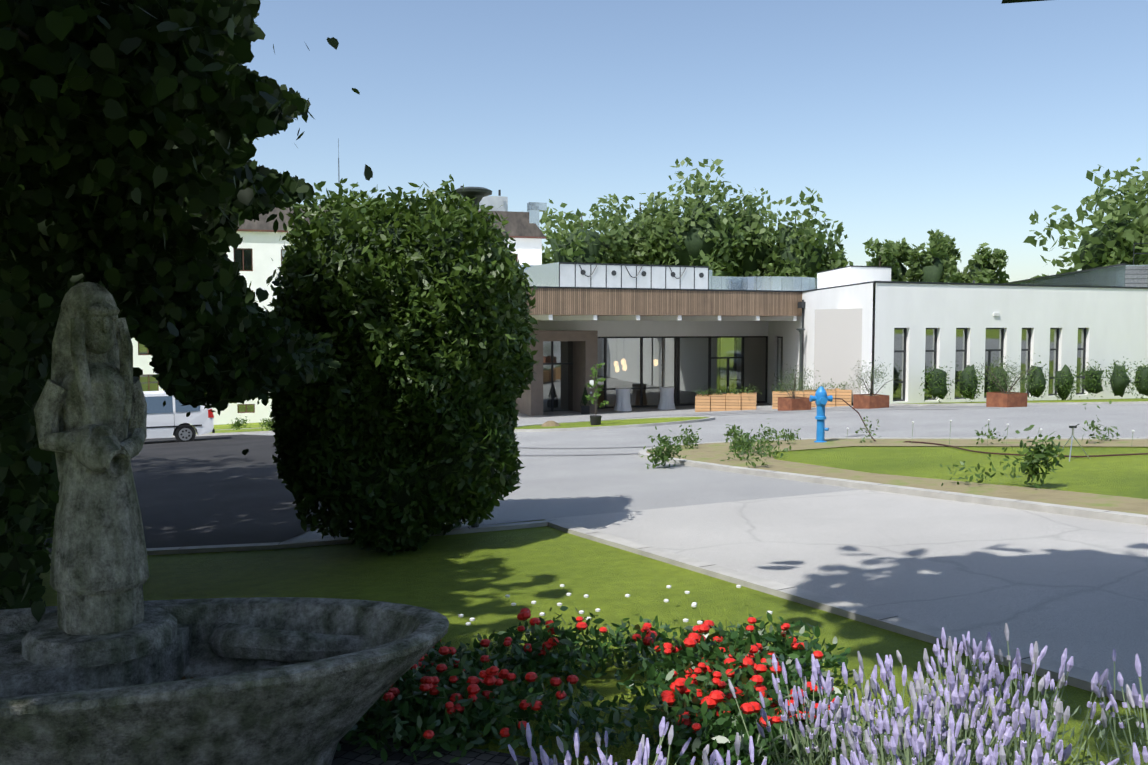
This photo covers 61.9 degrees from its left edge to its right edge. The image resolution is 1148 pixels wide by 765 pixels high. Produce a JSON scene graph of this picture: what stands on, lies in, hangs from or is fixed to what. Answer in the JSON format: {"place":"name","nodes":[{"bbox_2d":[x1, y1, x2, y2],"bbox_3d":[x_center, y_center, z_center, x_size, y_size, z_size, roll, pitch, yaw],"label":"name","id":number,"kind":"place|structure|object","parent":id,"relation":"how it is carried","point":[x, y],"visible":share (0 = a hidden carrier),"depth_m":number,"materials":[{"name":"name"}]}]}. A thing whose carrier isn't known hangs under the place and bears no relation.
{"place":"outdoors","nodes":[
{"label":"outdoors","id":0,"kind":"place"},
{"bbox_2d":[196,428,273,433],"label":"lawn","id":1,"kind":"structure","parent":0,"point":[239,430],"depth_m":39.71,"materials":[{"name":"green plant"}]},
{"bbox_2d":[227,415,251,431],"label":"lawn shrub","id":2,"kind":"object","parent":1,"relation":"on","point":[237,424],"visible":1,"depth_m":37.59,"materials":[{"name":"green plant"}]},
{"bbox_2d":[259,416,272,430],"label":"lawn shrub","id":3,"kind":"object","parent":1,"relation":"on","point":[268,422],"visible":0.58,"depth_m":37.17,"materials":[{"name":"green plant"}]},
{"bbox_2d":[39,422,1147,764],"bbox_3d":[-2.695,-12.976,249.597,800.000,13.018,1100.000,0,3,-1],"label":"ground","id":4,"kind":"structure","parent":0,"point":[477,576],"depth_m":7.29,"materials":[{"name":"green plant"}]},
{"bbox_2d":[42,451,59,554],"bbox_3d":[-5.713,0.503,8.211,3.673,2.699,3.735,0,3,-1],"label":"shrub","id":5,"kind":"object","parent":4,"relation":"on","point":[54,478],"depth_m":7.68,"materials":[{"name":"green plant"}]},
{"bbox_2d":[0,0,372,622],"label":"lime","id":6,"kind":"object","parent":4,"relation":"on","point":[178,77],"depth_m":4.40,"materials":[{"name":"green plant"}]},
{"bbox_2d":[0,2,313,606],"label":"tree leaves","id":7,"kind":"object","parent":6,"relation":"attached to","point":[53,496],"visible":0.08,"depth_m":4.41,"materials":[{"name":"green plant"}]},
{"bbox_2d":[44,434,338,552],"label":"asphalt parking","id":8,"kind":"structure","parent":4,"relation":"on","point":[210,490],"depth_m":14.88,"materials":[{"name":"grey asphalt"}]},
{"bbox_2d":[143,391,214,441],"bbox_3d":[-14.136,1.153,31.046,4.480,1.645,1.782,-2,4,-26],"label":"parked car","id":9,"kind":"object","parent":8,"relation":"on","point":[169,419],"visible":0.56,"depth_m":30.75,"materials":[{"name":"white paint"}]},
{"bbox_2d":[0,597,448,764],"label":"fountain basin","id":10,"kind":"object","parent":4,"relation":"on","point":[290,681],"visible":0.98,"depth_m":3.81,"materials":[{"name":"stone"}]},
{"bbox_2d":[34,282,148,634],"bbox_3d":[-2.020,0.307,3.999,0.403,1.460,0.537,-1,3,-13],"label":"statue","id":11,"kind":"object","parent":10,"relation":"on","point":[90,411],"visible":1,"depth_m":3.94,"materials":[{"name":"stone"}]},
{"bbox_2d":[131,138,546,424],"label":"old building","id":12,"kind":"structure","parent":4,"relation":"on","point":[260,246],"depth_m":69.39,"materials":[{"name":"white paint"}]},
{"bbox_2d":[263,174,539,554],"bbox_3d":[-1.796,-0.212,9.839,2.877,3.751,2.832,0,3,-1],"label":"bush","id":13,"kind":"object","parent":4,"relation":"on","point":[501,418],"depth_m":8.90,"materials":[{"name":"green plant"}]},
{"bbox_2d":[331,728,563,764],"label":"soil","id":14,"kind":"structure","parent":4,"relation":"on","point":[346,754],"depth_m":4.22,"materials":[{"name":"black soil"}]},
{"bbox_2d":[455,187,491,527],"bbox_3d":[-1.070,-0.231,10.236,0.410,3.679,0.410,0,3,-1],"label":"lamp in bush","id":15,"kind":"object","parent":4,"relation":"on","point":[479,193],"visible":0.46,"depth_m":10.02,"materials":[{"name":"grey metal"}]},
{"bbox_2d":[542,246,554,263],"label":"tree","id":16,"kind":"object","parent":4,"relation":"on","point":[546,251],"visible":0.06,"depth_m":111.04,"materials":[{"name":"green plant"}]},
{"bbox_2d":[539,199,633,263],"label":"tree","id":17,"kind":"object","parent":4,"relation":"on","point":[572,227],"depth_m":104.97,"materials":[{"name":"green plant"}]},
{"bbox_2d":[49,401,1147,708],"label":"kerbs","id":18,"kind":"structure","parent":4,"relation":"on","point":[1077,677],"depth_m":9.44,"materials":[{"name":"concrete"}]},
{"bbox_2d":[336,606,884,764],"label":"rose","id":19,"kind":"object","parent":4,"relation":"on","point":[394,716],"depth_m":4.47,"materials":[{"name":"green plant"}]},
{"bbox_2d":[458,584,771,625],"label":"white flowers","id":20,"kind":"object","parent":4,"relation":"on","point":[693,604],"visible":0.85,"depth_m":6.25,"materials":[{"name":"white plant"}]},
{"bbox_2d":[588,191,686,264],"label":"tree","id":21,"kind":"object","parent":4,"relation":"on","point":[633,239],"depth_m":109.68,"materials":[{"name":"green plant"}]},
{"bbox_2d":[146,404,1147,541],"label":"new asphalt","id":22,"kind":"structure","parent":4,"relation":"on","point":[563,486],"depth_m":19.63,"materials":[{"name":"grey asphalt"}]},
{"bbox_2d":[581,405,589,413],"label":"box pot","id":23,"kind":"object","parent":22,"relation":"on","point":[585,409],"visible":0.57,"depth_m":44.91,"materials":[{"name":"black plastic"}]},
{"bbox_2d":[580,387,590,405],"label":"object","id":24,"kind":"object","parent":23,"relation":"on","point":[585,390],"depth_m":45.00,"materials":[{"name":"green plant"}]},
{"bbox_2d":[641,426,686,468],"bbox_3d":[1.497,1.064,15.729,0.822,0.745,0.935,0,3,-1],"label":"lawn shrub","id":25,"kind":"object","parent":22,"relation":"on","point":[669,452],"visible":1,"depth_m":15.69,"materials":[{"name":"green plant"}]},
{"bbox_2d":[518,407,975,455],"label":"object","id":26,"kind":"object","parent":22,"relation":"on","point":[686,415],"visible":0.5,"depth_m":20.59,"materials":[{"name":"concrete"}]},
{"bbox_2d":[796,328,804,390],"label":"entrance lamp","id":27,"kind":"object","parent":22,"relation":"on","point":[800,330],"visible":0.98,"depth_m":44.02,"materials":[{"name":"grey metal"}]},
{"bbox_2d":[545,489,1147,686],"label":"old road","id":28,"kind":"structure","parent":22,"relation":"on","point":[1075,586],"depth_m":7.87,"materials":[{"name":"concrete"}]},
{"bbox_2d":[976,354,1038,406],"bbox_3d":[14.035,-0.012,30.681,2.120,1.823,1.931,0,3,-1],"label":"planter","id":29,"kind":"object","parent":22,"relation":"on","point":[1006,399],"depth_m":30.63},
{"bbox_2d":[633,157,767,276],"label":"tree","id":30,"kind":"object","parent":4,"relation":"on","point":[700,186],"depth_m":105.01,"materials":[{"name":"green plant"}]},
{"bbox_2d":[710,184,802,276],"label":"tree","id":31,"kind":"object","parent":4,"relation":"on","point":[755,214],"depth_m":108.61,"materials":[{"name":"green plant"}]},
{"bbox_2d":[695,388,851,411],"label":"wooden planter boxes","id":32,"kind":"object","parent":4,"relation":"on","point":[729,402],"visible":0.58,"depth_m":37.63,"materials":[{"name":"wood"}]},
{"bbox_2d":[688,378,849,395],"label":"planter plants","id":33,"kind":"object","parent":32,"relation":"in","point":[734,390],"visible":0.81,"depth_m":37.78,"materials":[{"name":"plant"}]},
{"bbox_2d":[739,187,852,277],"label":"tree","id":34,"kind":"object","parent":4,"relation":"on","point":[830,255],"depth_m":104.97,"materials":[{"name":"green plant"}]},
{"bbox_2d":[468,623,1147,764],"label":"lavender","id":35,"kind":"object","parent":4,"relation":"on","point":[920,744],"depth_m":3.52,"materials":[{"name":"purple plant"}]},
{"bbox_2d":[516,281,1147,417],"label":"building","id":36,"kind":"structure","parent":4,"relation":"on","point":[644,344],"depth_m":40.40,"materials":[{"name":"plaster"},{"name":"wood"},{"name":"glass"}]},
{"bbox_2d":[614,388,631,410],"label":"cocktail table","id":37,"kind":"object","parent":36,"relation":"on","point":[622,399],"visible":1,"depth_m":46.89,"materials":[{"name":"white fabric"}]},
{"bbox_2d":[657,387,675,409],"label":"cocktail table","id":38,"kind":"object","parent":36,"relation":"on","point":[666,401],"visible":1,"depth_m":47.82,"materials":[{"name":"white fabric"}]},
{"bbox_2d":[518,262,974,290],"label":"roof plant","id":39,"kind":"object","parent":36,"relation":"on","point":[570,274],"visible":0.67,"depth_m":47.01,"materials":[{"name":"metal"}]},
{"bbox_2d":[862,237,899,280],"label":"tree","id":40,"kind":"object","parent":4,"relation":"on","point":[886,253],"depth_m":131.43,"materials":[{"name":"green plant"}]},
{"bbox_2d":[866,237,913,280],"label":"tree","id":41,"kind":"object","parent":4,"relation":"on","point":[902,247],"depth_m":134.21,"materials":[{"name":"green plant"}]},
{"bbox_2d":[902,229,962,282],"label":"tree","id":42,"kind":"object","parent":4,"relation":"on","point":[913,272],"depth_m":129.79,"materials":[{"name":"green plant"}]},
{"bbox_2d":[925,235,962,282],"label":"tree","id":43,"kind":"object","parent":4,"relation":"on","point":[951,247],"depth_m":134.48,"materials":[{"name":"green plant"}]},
{"bbox_2d":[960,242,1009,283],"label":"tree","id":44,"kind":"object","parent":4,"relation":"on","point":[996,259],"depth_m":130.92,"materials":[{"name":"green plant"}]},
{"bbox_2d":[1001,0,1046,3],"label":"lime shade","id":45,"kind":"object","parent":4,"relation":"on","point":[1010,1],"visible":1,"depth_m":3.59,"materials":[{"name":"green plant"}]},
{"bbox_2d":[1001,243,1147,286],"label":"roof","id":46,"kind":"structure","parent":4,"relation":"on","point":[1124,275],"depth_m":45.03,"materials":[{"name":"grey metal"}]},
{"bbox_2d":[1023,157,1147,278],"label":"tree","id":47,"kind":"object","parent":4,"relation":"on","point":[1133,210],"depth_m":79.72,"materials":[{"name":"green plant"}]},
{"bbox_2d":[515,417,709,428],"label":"lawn","id":48,"kind":"structure","parent":0,"point":[615,422],"depth_m":29.38,"materials":[{"name":"green plant"}]},
{"bbox_2d":[541,421,560,426],"bbox_3d":[-0.709,1.247,29.259,0.640,0.170,0.640,0,3,-1],"label":"boulder","id":49,"kind":"object","parent":48,"relation":"on","point":[549,423],"visible":0.94,"depth_m":29.09,"materials":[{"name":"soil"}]},
{"bbox_2d":[590,368,605,424],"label":"potted plant","id":50,"kind":"object","parent":48,"relation":"on","point":[595,419],"visible":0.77,"depth_m":28.57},
{"bbox_2d":[585,363,608,407],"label":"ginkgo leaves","id":51,"kind":"object","parent":50,"relation":"attached to","point":[594,371],"visible":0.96,"depth_m":28.60,"materials":[{"name":"green plant"}]},
{"bbox_2d":[242,0,1147,281],"label":"sky","id":52,"kind":"structure","parent":0,"point":[962,119],"materials":[{"name":"blue"}]},
{"bbox_2d":[766,363,820,410],"bbox_3d":[7.919,0.123,34.660,1.874,1.972,1.479,0,3,-1],"label":"planter","id":53,"kind":"object","parent":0,"point":[793,402],"depth_m":34.40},
{"bbox_2d":[849,360,895,408],"bbox_3d":[10.283,-0.019,33.236,1.562,2.021,1.737,0,3,-1],"label":"planter","id":54,"kind":"object","parent":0,"point":[868,401],"depth_m":32.93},
{"bbox_2d":[772,446,1147,498],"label":"lawn","id":55,"kind":"structure","parent":0,"point":[1125,476],"depth_m":13.80,"materials":[{"name":"green plant"}]},
{"bbox_2d":[724,424,754,449],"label":"lawn shrub","id":56,"kind":"object","parent":55,"relation":"on","point":[731,431],"visible":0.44,"depth_m":17.76,"materials":[{"name":"green plant"}]},
{"bbox_2d":[669,400,1119,485],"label":"shrubs","id":57,"kind":"object","parent":55,"relation":"on","point":[741,445],"visible":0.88,"depth_m":16.35,"materials":[{"name":"green plant"}]},
{"bbox_2d":[646,439,1147,514],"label":"soil","id":58,"kind":"structure","parent":55,"relation":"on","point":[711,453],"depth_m":14.11,"materials":[{"name":"beige soil"}]},
{"bbox_2d":[809,386,832,441],"bbox_3d":[4.780,0.629,18.484,0.420,1.105,0.318,0,3,-1],"label":"hydrant","id":59,"kind":"object","parent":58,"relation":"on","point":[820,398],"visible":0.98,"depth_m":18.46,"materials":[{"name":"blue metal"}]},
{"bbox_2d":[847,419,1133,445],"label":"lawn flowers","id":60,"kind":"object","parent":58,"relation":"on","point":[1100,428],"visible":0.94,"depth_m":16.80,"materials":[{"name":"plant"}]},
{"bbox_2d":[833,398,1147,457],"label":"hose","id":61,"kind":"object","parent":55,"relation":"on","point":[998,453],"visible":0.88,"depth_m":14.99,"materials":[{"name":"black rubber"}]},
{"bbox_2d":[1013,425,1064,488],"bbox_3d":[5.429,0.868,11.142,0.596,0.742,0.520,0,3,-1],"label":"lawn shrub","id":62,"kind":"object","parent":55,"relation":"on","point":[1043,454],"visible":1,"depth_m":11.10,"materials":[{"name":"green plant"}]},
{"bbox_2d":[1056,424,1089,461],"bbox_3d":[7.285,0.859,13.890,0.423,0.531,0.461,0,3,-1],"label":"tripod","id":63,"kind":"object","parent":55,"relation":"on","point":[1073,427],"visible":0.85,"depth_m":13.86,"materials":[{"name":"silver metal"}]},
{"bbox_2d":[897,398,1147,403],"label":"lawn","id":64,"kind":"structure","parent":0,"point":[1105,400],"depth_m":35.68,"materials":[{"name":"green plant"}]},
{"bbox_2d":[919,362,955,402],"bbox_3d":[13.324,0.009,35.116,1.352,1.658,1.221,0,3,-1],"label":"shrub","id":65,"kind":"object","parent":64,"relation":"on","point":[935,392],"depth_m":34.88,"materials":[{"name":"green plant"}]},
{"bbox_2d":[947,364,990,401],"bbox_3d":[14.723,0.023,35.647,1.608,1.590,1.139,0,3,-1],"label":"shrub","id":66,"kind":"object","parent":64,"relation":"on","point":[969,368],"depth_m":35.47,"materials":[{"name":"green plant"}]},
{"bbox_2d":[985,361,1013,393],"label":"shrub","id":67,"kind":"object","parent":64,"relation":"on","point":[996,373],"depth_m":36.07,"materials":[{"name":"green plant"}]},
{"bbox_2d":[1021,361,1052,400],"bbox_3d":[17.860,-0.189,37.013,1.199,1.958,1.228,0,3,-1],"label":"shrub","id":68,"kind":"object","parent":64,"relation":"on","point":[1040,391],"depth_m":36.83,"materials":[{"name":"green plant"}]},
{"bbox_2d":[1049,364,1082,400],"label":"shrub","id":69,"kind":"object","parent":64,"relation":"on","point":[1065,368],"depth_m":37.39,"materials":[{"name":"green plant"}]},
{"bbox_2d":[1077,361,1109,398],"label":"shrub","id":70,"kind":"object","parent":64,"relation":"on","point":[1086,379],"depth_m":37.96,"materials":[{"name":"green plant"}]},
{"bbox_2d":[1103,356,1138,396],"bbox_3d":[22.171,-0.221,38.734,1.307,1.686,1.217,0,3,-1],"label":"shrub","id":71,"kind":"object","parent":64,"relation":"on","point":[1118,381],"depth_m":38.63,"materials":[{"name":"green plant"}]},
{"bbox_2d":[1128,361,1147,398],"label":"shrub","id":72,"kind":"object","parent":64,"relation":"on","point":[1144,387],"depth_m":39.14,"materials":[{"name":"green plant"}]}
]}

